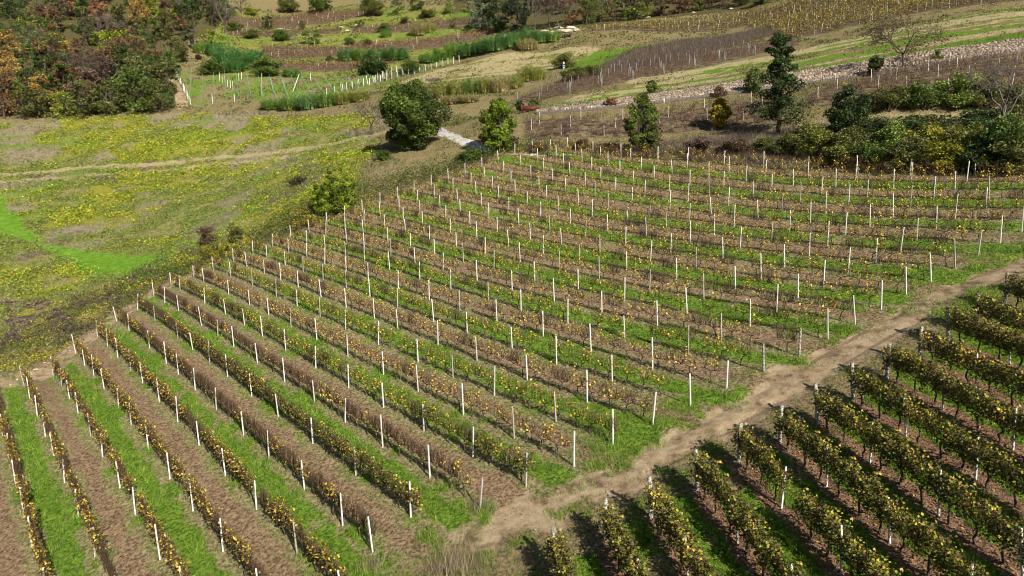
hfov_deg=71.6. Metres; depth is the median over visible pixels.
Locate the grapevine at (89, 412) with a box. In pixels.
[84,406,92,432]
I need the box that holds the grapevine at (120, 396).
[115,392,129,411]
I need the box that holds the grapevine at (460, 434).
[451,417,474,450]
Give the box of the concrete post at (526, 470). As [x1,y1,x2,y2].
[525,452,527,486]
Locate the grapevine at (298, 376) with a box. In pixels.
[293,366,307,389]
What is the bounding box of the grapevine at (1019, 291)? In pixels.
[1017,279,1023,302]
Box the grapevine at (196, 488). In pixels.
[187,479,205,513]
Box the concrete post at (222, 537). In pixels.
[219,518,223,551]
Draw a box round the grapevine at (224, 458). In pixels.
[217,445,231,473]
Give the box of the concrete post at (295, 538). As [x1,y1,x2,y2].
[293,521,297,554]
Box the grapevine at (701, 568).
[690,554,723,575]
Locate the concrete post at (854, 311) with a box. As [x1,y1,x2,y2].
[853,295,855,324]
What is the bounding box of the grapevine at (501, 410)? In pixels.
[489,401,505,428]
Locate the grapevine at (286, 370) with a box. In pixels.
[281,360,292,381]
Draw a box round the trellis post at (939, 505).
[937,470,941,516]
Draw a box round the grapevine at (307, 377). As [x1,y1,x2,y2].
[301,370,313,394]
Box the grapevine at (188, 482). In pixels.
[181,472,197,502]
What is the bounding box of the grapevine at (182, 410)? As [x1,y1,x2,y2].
[178,403,189,427]
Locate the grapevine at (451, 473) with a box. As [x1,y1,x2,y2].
[437,453,463,487]
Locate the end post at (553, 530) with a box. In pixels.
[552,526,555,571]
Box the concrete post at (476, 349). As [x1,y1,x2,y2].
[475,337,477,360]
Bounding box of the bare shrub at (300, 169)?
[284,153,320,176]
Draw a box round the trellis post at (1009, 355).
[1008,333,1010,365]
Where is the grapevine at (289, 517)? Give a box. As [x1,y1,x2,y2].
[284,512,304,541]
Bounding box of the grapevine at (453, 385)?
[450,382,464,410]
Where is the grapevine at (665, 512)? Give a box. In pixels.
[651,497,686,545]
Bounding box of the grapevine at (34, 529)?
[27,522,42,549]
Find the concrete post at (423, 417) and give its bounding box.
[422,404,424,430]
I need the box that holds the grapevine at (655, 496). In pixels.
[642,481,673,529]
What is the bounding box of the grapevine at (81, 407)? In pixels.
[79,397,88,421]
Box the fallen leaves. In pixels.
[2,199,1023,575]
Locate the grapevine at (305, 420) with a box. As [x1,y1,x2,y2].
[298,409,312,436]
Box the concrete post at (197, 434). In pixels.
[196,421,199,445]
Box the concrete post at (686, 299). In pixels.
[685,287,687,313]
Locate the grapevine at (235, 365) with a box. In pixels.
[233,359,241,382]
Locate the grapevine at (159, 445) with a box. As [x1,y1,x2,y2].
[155,439,166,465]
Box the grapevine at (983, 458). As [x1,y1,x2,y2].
[964,437,1016,489]
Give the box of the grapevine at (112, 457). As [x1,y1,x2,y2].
[106,448,121,471]
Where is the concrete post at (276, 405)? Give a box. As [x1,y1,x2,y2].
[275,394,278,416]
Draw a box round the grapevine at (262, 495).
[253,480,271,515]
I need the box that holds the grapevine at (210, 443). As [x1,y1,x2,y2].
[204,432,216,457]
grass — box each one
[0,0,1023,377]
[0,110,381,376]
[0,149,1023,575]
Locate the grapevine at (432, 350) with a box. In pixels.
[428,345,439,368]
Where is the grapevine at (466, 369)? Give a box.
[459,358,474,382]
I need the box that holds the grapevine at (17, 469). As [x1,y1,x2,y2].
[9,462,20,479]
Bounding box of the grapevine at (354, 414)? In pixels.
[348,402,362,427]
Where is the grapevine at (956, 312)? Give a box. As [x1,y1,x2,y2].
[941,305,979,342]
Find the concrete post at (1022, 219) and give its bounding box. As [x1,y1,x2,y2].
[1021,206,1023,231]
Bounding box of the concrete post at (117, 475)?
[115,461,120,488]
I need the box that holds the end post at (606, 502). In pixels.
[603,498,607,541]
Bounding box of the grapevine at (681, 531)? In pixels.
[660,512,702,568]
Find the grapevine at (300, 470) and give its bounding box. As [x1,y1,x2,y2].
[295,456,311,479]
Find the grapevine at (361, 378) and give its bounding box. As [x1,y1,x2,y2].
[360,369,369,395]
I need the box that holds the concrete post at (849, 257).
[847,247,850,273]
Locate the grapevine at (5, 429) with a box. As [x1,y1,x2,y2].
[0,422,9,434]
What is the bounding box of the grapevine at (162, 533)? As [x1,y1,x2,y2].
[152,524,168,558]
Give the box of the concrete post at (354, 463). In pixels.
[353,447,356,475]
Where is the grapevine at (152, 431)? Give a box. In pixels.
[146,425,157,449]
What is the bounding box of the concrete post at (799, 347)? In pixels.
[798,328,801,356]
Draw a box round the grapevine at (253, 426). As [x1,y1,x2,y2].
[248,415,262,442]
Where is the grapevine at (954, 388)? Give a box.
[940,376,979,417]
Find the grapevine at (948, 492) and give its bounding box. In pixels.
[925,469,977,524]
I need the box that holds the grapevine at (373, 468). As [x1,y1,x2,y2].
[364,455,389,488]
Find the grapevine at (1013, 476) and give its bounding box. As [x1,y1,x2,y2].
[989,454,1023,507]
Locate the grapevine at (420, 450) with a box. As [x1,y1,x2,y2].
[412,440,431,470]
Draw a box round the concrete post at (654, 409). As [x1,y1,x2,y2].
[652,392,656,424]
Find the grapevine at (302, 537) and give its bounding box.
[294,521,314,557]
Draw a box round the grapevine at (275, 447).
[268,435,283,462]
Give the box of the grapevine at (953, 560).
[929,541,989,575]
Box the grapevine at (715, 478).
[700,463,731,513]
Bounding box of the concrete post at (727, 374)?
[726,360,728,388]
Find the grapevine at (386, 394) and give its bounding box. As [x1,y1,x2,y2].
[376,380,389,405]
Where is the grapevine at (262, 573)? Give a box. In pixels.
[254,561,269,575]
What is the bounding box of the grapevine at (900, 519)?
[883,500,924,553]
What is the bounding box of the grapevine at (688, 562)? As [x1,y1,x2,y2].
[677,538,709,573]
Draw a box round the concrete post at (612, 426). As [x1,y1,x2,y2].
[612,409,613,444]
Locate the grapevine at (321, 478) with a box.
[312,468,334,505]
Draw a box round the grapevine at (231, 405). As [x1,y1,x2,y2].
[229,397,239,423]
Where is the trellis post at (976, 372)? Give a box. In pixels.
[975,353,977,387]
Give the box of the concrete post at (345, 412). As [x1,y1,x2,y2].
[344,398,345,421]
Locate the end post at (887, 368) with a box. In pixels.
[885,342,890,378]
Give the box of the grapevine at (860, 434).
[847,415,881,458]
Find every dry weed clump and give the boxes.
[349,549,398,575]
[421,529,504,575]
[464,495,501,513]
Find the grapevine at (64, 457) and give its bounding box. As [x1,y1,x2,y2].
[58,451,67,480]
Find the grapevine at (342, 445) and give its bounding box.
[329,433,352,463]
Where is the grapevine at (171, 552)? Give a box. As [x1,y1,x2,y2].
[163,539,182,575]
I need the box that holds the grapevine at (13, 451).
[7,445,18,471]
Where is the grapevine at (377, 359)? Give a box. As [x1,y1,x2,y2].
[375,347,385,371]
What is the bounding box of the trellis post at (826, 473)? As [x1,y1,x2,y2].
[826,445,827,486]
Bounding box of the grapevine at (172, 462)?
[166,453,177,479]
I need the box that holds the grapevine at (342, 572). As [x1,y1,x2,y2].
[328,557,350,575]
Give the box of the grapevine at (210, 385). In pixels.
[204,377,216,403]
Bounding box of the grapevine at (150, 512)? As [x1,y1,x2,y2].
[141,505,155,535]
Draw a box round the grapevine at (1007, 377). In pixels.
[993,360,1023,407]
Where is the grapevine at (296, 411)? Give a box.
[286,403,304,429]
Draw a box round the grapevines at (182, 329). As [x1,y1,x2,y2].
[0,137,1023,575]
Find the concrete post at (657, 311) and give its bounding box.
[656,300,657,324]
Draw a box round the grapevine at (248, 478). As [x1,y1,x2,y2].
[239,469,256,497]
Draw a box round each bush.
[195,59,227,74]
[195,225,217,244]
[198,241,237,257]
[225,223,243,241]
[227,21,243,31]
[240,28,259,38]
[243,6,259,15]
[248,55,282,76]
[270,28,292,40]
[276,0,302,12]
[284,205,321,228]
[289,176,306,184]
[307,0,332,12]
[311,157,358,211]
[326,55,334,60]
[343,37,355,44]
[353,54,390,74]
[359,0,384,16]
[360,0,373,6]
[363,39,372,44]
[376,22,390,30]
[398,59,422,73]
[399,16,411,23]
[418,9,434,18]
[426,77,440,84]
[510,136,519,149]
[515,100,524,109]
[528,95,541,105]
[550,52,576,68]
[559,64,588,80]
[585,65,603,75]
[603,97,618,105]
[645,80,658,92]
[708,97,732,128]
[713,84,727,96]
[741,67,766,91]
[930,49,943,58]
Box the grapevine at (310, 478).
[303,466,324,494]
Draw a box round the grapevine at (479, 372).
[472,361,486,387]
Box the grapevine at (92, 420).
[87,413,98,437]
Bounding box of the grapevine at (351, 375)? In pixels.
[343,364,354,386]
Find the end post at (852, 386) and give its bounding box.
[850,363,854,399]
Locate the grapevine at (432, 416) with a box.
[429,404,445,435]
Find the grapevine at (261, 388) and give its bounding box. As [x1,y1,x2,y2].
[253,377,269,401]
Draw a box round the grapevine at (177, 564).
[165,551,194,575]
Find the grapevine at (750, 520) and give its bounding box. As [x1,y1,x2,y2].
[725,502,771,555]
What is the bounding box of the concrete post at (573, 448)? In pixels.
[573,431,574,466]
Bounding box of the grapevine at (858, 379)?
[846,366,881,406]
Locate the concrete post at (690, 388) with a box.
[689,373,690,405]
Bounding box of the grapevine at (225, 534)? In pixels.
[217,522,240,555]
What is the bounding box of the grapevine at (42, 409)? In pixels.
[37,403,47,426]
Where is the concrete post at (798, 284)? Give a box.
[797,274,798,296]
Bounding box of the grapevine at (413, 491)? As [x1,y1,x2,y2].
[400,481,425,515]
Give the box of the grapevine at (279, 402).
[277,393,289,417]
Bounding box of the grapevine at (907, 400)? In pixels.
[881,386,923,428]
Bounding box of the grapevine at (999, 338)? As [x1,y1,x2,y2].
[981,325,1021,361]
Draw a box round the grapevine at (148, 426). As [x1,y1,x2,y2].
[138,420,155,445]
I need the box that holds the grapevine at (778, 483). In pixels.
[760,454,794,500]
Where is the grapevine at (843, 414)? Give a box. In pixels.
[826,401,864,442]
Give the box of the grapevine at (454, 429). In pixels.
[441,411,457,442]
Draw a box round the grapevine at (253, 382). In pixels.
[247,375,263,397]
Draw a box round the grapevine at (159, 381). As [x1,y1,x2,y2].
[156,377,164,401]
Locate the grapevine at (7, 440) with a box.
[3,433,13,447]
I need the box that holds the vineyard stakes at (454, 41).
[237,0,816,66]
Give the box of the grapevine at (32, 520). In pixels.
[24,510,39,536]
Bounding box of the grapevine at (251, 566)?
[246,548,265,575]
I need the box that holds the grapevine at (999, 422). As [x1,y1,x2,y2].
[977,400,1022,442]
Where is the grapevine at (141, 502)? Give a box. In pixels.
[134,489,151,526]
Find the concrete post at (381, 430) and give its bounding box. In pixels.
[380,415,383,447]
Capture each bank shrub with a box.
[374,149,392,160]
[455,147,483,160]
[530,142,548,151]
[571,138,592,148]
[682,136,713,154]
[713,138,753,154]
[746,136,776,151]
[769,132,805,155]
[793,120,824,145]
[794,124,836,158]
[814,140,856,166]
[824,124,842,136]
[831,125,881,158]
[845,125,878,142]
[850,140,893,169]
[852,92,877,108]
[859,115,895,134]
[865,119,906,149]
[868,84,911,111]
[878,135,930,170]
[886,116,927,136]
[898,79,949,110]
[901,120,944,157]
[903,113,955,129]
[921,139,965,171]
[930,70,983,110]
[932,116,986,137]
[932,121,987,155]
[955,107,1013,124]
[955,140,1008,173]
[963,112,1022,164]
[965,73,1006,108]
[977,117,1017,134]
[989,138,1023,174]
[998,81,1023,118]
[1001,117,1023,148]
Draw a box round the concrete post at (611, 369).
[611,354,612,380]
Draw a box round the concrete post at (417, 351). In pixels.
[416,339,418,361]
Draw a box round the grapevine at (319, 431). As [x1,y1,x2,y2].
[312,420,333,448]
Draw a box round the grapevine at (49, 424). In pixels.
[44,420,51,442]
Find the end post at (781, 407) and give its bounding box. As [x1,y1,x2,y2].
[778,405,783,443]
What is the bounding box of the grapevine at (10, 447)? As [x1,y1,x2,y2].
[4,438,18,456]
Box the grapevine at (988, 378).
[969,357,1013,395]
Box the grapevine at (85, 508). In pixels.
[79,498,90,529]
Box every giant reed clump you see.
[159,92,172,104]
[191,42,210,52]
[204,41,225,54]
[206,43,241,64]
[222,59,245,71]
[225,48,260,67]
[242,49,268,60]
[259,98,281,108]
[276,94,302,110]
[281,68,301,76]
[292,90,321,109]
[313,90,339,106]
[330,89,355,103]
[334,48,358,60]
[345,89,370,100]
[351,45,375,60]
[366,48,386,59]
[379,28,392,36]
[381,46,410,59]
[407,21,428,34]
[416,52,440,62]
[425,21,436,31]
[428,80,455,96]
[430,47,453,59]
[440,95,460,103]
[443,41,464,54]
[444,81,468,95]
[455,93,480,101]
[457,41,483,56]
[461,78,482,93]
[469,38,492,53]
[473,77,495,92]
[481,35,507,51]
[487,74,512,91]
[495,29,521,47]
[506,74,525,88]
[514,25,538,42]
[515,37,539,49]
[516,63,540,80]
[526,65,547,79]
[530,28,547,42]
[543,29,562,41]
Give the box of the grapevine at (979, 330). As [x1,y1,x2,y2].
[962,314,999,352]
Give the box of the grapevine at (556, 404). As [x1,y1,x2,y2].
[549,392,566,420]
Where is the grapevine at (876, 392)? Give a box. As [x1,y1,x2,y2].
[864,377,896,418]
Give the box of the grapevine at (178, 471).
[169,454,187,487]
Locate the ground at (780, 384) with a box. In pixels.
[0,0,1023,575]
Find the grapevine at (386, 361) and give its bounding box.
[381,354,394,374]
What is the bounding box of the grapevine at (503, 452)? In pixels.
[492,438,512,471]
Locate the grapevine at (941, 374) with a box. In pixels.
[918,362,958,405]
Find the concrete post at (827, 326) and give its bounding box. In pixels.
[827,308,828,339]
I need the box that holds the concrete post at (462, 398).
[461,383,463,414]
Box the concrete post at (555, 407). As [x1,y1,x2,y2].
[553,391,556,421]
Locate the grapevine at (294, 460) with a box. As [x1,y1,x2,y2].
[283,444,300,478]
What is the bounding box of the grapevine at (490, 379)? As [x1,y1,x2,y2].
[482,369,496,391]
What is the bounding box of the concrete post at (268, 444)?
[267,430,269,456]
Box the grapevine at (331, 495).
[322,481,343,514]
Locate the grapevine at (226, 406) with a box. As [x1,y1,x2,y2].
[220,396,230,418]
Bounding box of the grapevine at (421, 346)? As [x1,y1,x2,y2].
[419,340,430,364]
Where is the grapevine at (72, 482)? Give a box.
[70,472,78,497]
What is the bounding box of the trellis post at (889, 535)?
[887,497,890,543]
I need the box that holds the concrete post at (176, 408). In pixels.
[175,396,177,421]
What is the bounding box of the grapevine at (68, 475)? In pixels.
[66,467,76,491]
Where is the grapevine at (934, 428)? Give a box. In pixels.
[922,411,962,459]
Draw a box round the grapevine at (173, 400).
[168,392,177,415]
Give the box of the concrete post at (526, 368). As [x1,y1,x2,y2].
[525,355,527,380]
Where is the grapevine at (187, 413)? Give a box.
[183,407,191,430]
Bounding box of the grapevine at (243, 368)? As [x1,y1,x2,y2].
[236,363,250,387]
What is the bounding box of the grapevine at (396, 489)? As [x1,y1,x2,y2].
[386,473,407,505]
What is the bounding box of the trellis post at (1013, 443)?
[1011,408,1016,449]
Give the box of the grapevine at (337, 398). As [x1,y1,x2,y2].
[331,388,343,416]
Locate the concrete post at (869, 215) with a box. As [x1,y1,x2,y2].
[869,204,870,226]
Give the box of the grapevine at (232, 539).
[227,530,243,567]
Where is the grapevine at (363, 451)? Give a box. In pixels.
[351,444,375,479]
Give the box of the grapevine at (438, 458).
[424,441,447,479]
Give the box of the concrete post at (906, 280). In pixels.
[905,267,906,294]
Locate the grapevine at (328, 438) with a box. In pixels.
[322,430,342,457]
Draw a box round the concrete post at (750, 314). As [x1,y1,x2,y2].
[749,299,750,325]
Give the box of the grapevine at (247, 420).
[239,408,251,436]
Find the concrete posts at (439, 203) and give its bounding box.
[152,137,724,296]
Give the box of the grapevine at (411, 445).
[402,432,422,462]
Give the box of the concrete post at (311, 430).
[310,418,313,443]
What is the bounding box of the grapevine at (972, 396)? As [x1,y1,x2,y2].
[956,383,1003,430]
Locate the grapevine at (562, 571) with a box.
[552,548,579,575]
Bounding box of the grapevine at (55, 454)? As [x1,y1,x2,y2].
[52,443,62,467]
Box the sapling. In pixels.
[646,126,663,150]
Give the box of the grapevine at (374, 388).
[367,378,380,401]
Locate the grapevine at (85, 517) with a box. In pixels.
[77,507,99,540]
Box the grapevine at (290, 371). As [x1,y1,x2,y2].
[282,362,296,385]
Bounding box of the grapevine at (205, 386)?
[200,375,210,398]
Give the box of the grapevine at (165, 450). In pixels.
[160,445,170,465]
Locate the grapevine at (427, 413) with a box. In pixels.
[415,400,436,430]
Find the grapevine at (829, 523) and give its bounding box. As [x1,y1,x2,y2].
[804,500,855,558]
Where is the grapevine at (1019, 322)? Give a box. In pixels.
[1009,312,1023,331]
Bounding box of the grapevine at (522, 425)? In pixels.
[515,413,534,442]
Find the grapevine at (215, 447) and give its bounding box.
[212,435,228,466]
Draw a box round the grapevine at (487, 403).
[474,390,491,421]
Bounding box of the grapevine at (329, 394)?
[324,384,335,410]
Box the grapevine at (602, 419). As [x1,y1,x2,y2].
[597,408,618,440]
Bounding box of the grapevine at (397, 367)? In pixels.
[388,354,403,379]
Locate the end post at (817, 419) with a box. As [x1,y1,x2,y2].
[814,383,819,422]
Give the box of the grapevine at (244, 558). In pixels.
[233,536,256,575]
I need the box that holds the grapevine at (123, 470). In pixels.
[116,460,125,490]
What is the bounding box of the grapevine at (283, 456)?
[278,443,291,470]
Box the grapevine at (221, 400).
[216,391,225,413]
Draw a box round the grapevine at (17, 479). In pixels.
[14,472,25,487]
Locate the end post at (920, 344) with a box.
[917,326,923,359]
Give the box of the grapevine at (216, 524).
[207,508,228,542]
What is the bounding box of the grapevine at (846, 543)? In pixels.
[828,528,877,575]
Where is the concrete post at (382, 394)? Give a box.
[381,382,383,407]
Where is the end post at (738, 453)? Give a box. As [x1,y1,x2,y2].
[737,422,742,461]
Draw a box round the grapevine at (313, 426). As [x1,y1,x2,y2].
[309,415,322,442]
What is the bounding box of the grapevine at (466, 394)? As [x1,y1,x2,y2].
[463,389,476,415]
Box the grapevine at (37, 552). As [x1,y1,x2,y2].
[32,543,50,567]
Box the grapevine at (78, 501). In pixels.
[70,491,88,522]
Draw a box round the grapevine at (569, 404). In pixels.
[565,401,583,427]
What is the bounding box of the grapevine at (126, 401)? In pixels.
[121,393,131,417]
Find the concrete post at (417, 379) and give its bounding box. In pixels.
[415,365,418,391]
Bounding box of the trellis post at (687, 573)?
[685,536,688,575]
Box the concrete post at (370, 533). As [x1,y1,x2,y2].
[367,516,373,551]
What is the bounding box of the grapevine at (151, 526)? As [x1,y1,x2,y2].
[143,509,165,545]
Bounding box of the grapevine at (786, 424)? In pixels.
[770,409,807,450]
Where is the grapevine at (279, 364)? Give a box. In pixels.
[274,357,285,376]
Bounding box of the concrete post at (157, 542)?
[154,524,160,559]
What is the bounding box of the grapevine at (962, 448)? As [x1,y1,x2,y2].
[940,427,992,470]
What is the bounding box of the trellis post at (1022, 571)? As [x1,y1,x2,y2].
[1020,528,1023,575]
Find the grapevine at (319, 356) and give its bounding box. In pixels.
[314,348,323,368]
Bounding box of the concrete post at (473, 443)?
[472,427,473,457]
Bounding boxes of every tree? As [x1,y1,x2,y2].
[0,0,13,15]
[0,0,26,30]
[0,10,9,27]
[0,21,27,39]
[0,23,10,49]
[0,29,28,64]
[0,49,24,94]
[0,70,24,118]
[9,66,54,98]
[10,9,32,30]
[11,47,22,77]
[11,79,27,117]
[11,89,53,118]
[13,21,43,55]
[14,17,36,40]
[14,23,52,61]
[15,0,46,10]
[16,16,49,44]
[16,24,64,72]
[18,41,41,84]
[21,0,56,20]
[24,0,51,20]
[26,2,60,30]
[26,71,59,103]
[27,32,82,65]
[31,51,72,87]
[34,23,65,49]
[35,0,73,21]
[37,27,69,55]
[45,19,61,38]
[46,1,68,31]
[47,46,72,78]
[47,62,73,100]
[48,90,78,117]
[52,59,87,91]
[55,51,95,80]
[59,79,102,118]
[62,0,91,17]
[63,75,92,110]
[64,15,98,46]
[66,51,110,83]
[69,38,91,67]
[73,0,86,30]
[74,0,93,33]
[74,60,129,100]
[77,1,86,24]
[79,11,130,47]
[86,47,108,74]
[87,0,110,29]
[87,1,116,40]
[89,30,120,58]
[90,83,127,116]
[95,47,122,76]
[96,4,121,28]
[98,32,149,59]
[98,76,135,106]
[106,2,137,36]
[108,44,145,85]
[109,28,132,56]
[110,62,157,113]
[113,25,138,46]
[115,52,144,92]
[123,60,169,95]
[126,0,151,23]
[128,0,146,16]
[129,7,143,33]
[130,29,155,55]
[133,80,162,102]
[134,16,161,42]
[134,49,157,76]
[136,45,163,69]
[140,79,174,112]
[142,0,167,20]
[147,9,174,39]
[148,56,179,93]
[150,7,176,30]
[150,23,166,57]
[154,48,181,72]
[158,0,176,36]
[162,35,189,62]
[164,8,177,26]
[169,0,198,29]
[175,14,187,38]
[179,0,201,46]
[183,2,196,22]
[189,0,204,16]
[198,29,224,47]
[203,0,241,32]
[204,0,218,21]
[205,0,217,25]
[205,0,233,20]
[220,4,239,14]
[236,0,246,13]
[261,15,273,27]
[287,21,297,57]
[298,20,304,29]
[300,28,322,44]
[351,101,383,134]
[354,19,364,26]
[378,78,452,151]
[390,0,404,14]
[409,0,424,10]
[444,0,454,13]
[450,18,456,28]
[465,0,499,29]
[477,0,497,14]
[478,98,517,152]
[485,0,513,31]
[500,0,530,31]
[519,0,551,31]
[522,0,540,14]
[532,0,564,28]
[547,0,577,28]
[555,0,570,13]
[558,0,589,25]
[577,0,598,24]
[589,0,609,21]
[608,0,619,20]
[614,0,654,19]
[622,0,642,15]
[622,93,660,153]
[640,0,652,5]
[650,0,670,15]
[668,0,690,13]
[690,0,708,10]
[706,0,729,7]
[731,0,749,5]
[742,32,813,134]
[752,0,769,3]
[823,83,872,130]
[859,7,949,69]
[866,55,884,75]
[963,57,1023,120]
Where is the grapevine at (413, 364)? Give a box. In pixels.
[408,361,423,381]
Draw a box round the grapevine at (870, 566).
[845,546,906,575]
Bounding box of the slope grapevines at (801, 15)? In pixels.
[217,0,1023,134]
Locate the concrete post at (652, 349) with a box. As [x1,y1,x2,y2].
[651,337,652,368]
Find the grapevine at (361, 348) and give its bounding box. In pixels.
[356,339,367,361]
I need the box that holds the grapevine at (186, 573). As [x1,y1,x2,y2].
[180,568,190,575]
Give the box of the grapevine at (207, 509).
[199,499,222,532]
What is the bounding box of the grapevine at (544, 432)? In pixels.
[534,422,552,449]
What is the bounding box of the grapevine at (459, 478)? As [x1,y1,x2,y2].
[452,459,473,495]
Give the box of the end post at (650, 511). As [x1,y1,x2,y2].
[648,476,652,518]
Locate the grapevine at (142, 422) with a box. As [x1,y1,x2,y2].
[135,414,147,439]
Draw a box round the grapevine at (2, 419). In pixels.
[0,415,8,426]
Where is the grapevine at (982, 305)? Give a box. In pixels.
[969,292,1007,323]
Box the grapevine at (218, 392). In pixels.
[211,387,226,409]
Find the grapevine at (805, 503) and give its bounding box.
[790,487,834,538]
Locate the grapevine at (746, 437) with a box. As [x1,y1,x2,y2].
[729,422,767,470]
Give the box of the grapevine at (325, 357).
[317,347,332,372]
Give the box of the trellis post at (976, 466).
[974,437,979,480]
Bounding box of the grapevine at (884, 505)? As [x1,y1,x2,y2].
[859,483,908,533]
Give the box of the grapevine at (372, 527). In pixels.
[359,505,379,545]
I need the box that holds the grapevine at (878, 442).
[859,420,904,471]
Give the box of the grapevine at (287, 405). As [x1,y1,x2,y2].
[281,398,297,423]
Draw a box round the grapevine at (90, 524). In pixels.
[85,513,101,552]
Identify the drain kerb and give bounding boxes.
[537,50,1023,113]
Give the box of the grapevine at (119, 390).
[114,385,121,401]
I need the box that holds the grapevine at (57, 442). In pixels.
[49,436,63,461]
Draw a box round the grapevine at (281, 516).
[269,496,294,535]
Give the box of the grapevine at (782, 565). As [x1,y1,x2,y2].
[763,545,805,575]
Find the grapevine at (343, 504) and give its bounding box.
[325,490,352,523]
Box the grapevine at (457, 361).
[451,355,463,377]
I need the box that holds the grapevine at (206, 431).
[199,423,212,452]
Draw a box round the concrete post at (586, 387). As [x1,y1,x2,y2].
[586,370,587,401]
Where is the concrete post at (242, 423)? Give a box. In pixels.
[240,411,243,435]
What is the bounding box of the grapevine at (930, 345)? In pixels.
[916,328,948,366]
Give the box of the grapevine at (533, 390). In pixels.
[519,378,538,408]
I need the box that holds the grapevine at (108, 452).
[104,443,114,465]
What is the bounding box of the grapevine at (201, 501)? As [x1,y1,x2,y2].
[195,491,209,521]
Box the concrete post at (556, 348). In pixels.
[555,336,556,364]
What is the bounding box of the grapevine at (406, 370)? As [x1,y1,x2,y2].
[398,359,412,384]
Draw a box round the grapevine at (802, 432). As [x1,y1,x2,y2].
[788,423,823,465]
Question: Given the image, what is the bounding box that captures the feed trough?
[520,104,539,112]
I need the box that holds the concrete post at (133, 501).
[132,487,135,515]
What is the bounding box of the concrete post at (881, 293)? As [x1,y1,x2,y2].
[880,280,882,309]
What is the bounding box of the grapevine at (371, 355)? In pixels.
[362,345,375,365]
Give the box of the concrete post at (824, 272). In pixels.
[823,260,825,286]
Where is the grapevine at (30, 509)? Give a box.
[19,500,36,523]
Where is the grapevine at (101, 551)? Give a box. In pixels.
[97,539,107,572]
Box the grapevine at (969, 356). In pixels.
[948,346,986,383]
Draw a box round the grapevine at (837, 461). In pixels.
[820,447,859,496]
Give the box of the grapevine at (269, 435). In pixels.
[259,425,277,456]
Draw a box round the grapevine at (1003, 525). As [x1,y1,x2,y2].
[973,502,1023,564]
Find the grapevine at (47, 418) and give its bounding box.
[42,413,49,434]
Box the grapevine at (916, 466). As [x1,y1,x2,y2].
[901,450,944,503]
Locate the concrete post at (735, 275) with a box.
[734,266,735,288]
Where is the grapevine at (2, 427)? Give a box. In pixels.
[0,418,11,435]
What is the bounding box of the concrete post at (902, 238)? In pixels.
[900,227,904,251]
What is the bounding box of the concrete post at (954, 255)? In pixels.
[954,239,955,267]
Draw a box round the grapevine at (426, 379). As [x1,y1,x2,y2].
[418,370,430,393]
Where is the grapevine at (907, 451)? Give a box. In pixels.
[880,434,928,485]
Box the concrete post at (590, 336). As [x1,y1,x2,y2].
[589,323,591,350]
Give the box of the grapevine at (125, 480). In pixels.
[119,469,135,499]
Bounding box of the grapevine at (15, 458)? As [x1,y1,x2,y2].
[8,452,20,471]
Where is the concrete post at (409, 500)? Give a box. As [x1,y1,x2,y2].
[409,481,411,516]
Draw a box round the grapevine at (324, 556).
[310,540,339,575]
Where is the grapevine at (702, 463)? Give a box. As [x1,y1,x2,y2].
[685,451,723,499]
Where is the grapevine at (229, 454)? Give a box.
[224,447,242,481]
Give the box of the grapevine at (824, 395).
[810,388,843,429]
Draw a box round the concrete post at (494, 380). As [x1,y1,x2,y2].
[494,365,494,395]
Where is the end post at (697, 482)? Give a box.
[694,449,698,490]
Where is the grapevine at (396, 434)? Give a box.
[388,426,406,455]
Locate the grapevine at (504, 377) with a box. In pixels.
[498,368,511,398]
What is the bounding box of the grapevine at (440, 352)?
[439,350,450,372]
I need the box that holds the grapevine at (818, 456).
[802,433,842,480]
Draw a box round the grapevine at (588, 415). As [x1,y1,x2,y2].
[578,405,598,433]
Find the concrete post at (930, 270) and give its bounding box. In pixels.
[929,254,931,281]
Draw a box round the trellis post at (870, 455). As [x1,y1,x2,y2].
[869,422,872,463]
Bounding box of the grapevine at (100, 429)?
[92,423,106,446]
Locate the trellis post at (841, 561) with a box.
[840,525,842,573]
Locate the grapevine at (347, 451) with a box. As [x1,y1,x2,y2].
[343,442,359,470]
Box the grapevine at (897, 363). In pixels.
[880,345,920,383]
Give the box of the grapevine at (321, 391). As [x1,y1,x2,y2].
[317,379,327,406]
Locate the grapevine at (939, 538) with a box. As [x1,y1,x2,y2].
[903,512,961,575]
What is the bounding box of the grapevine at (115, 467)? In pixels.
[113,456,124,483]
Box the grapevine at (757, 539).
[744,523,786,575]
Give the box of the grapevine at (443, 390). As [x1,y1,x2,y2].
[441,376,453,404]
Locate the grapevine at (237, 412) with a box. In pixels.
[234,406,246,426]
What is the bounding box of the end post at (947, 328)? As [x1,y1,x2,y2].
[946,306,949,337]
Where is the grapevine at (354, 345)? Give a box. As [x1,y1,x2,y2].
[350,335,359,358]
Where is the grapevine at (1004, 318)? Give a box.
[990,304,1023,329]
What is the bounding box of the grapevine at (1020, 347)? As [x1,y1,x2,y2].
[1001,329,1023,369]
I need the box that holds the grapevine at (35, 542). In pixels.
[29,529,44,559]
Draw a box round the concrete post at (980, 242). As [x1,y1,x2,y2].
[978,230,982,254]
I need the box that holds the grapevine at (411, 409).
[404,397,425,423]
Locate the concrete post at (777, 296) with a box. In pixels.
[776,284,778,311]
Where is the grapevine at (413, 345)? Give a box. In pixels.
[410,340,422,359]
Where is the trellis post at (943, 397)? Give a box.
[942,377,945,410]
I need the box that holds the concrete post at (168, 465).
[166,452,170,478]
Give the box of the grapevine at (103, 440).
[95,429,109,456]
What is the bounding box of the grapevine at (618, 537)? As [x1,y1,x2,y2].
[604,520,633,571]
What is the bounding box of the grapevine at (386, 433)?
[375,414,397,448]
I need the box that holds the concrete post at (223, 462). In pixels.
[221,448,225,475]
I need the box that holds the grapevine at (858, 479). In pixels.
[835,461,885,516]
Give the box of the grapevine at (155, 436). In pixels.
[149,430,164,457]
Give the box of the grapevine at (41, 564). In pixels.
[35,551,47,575]

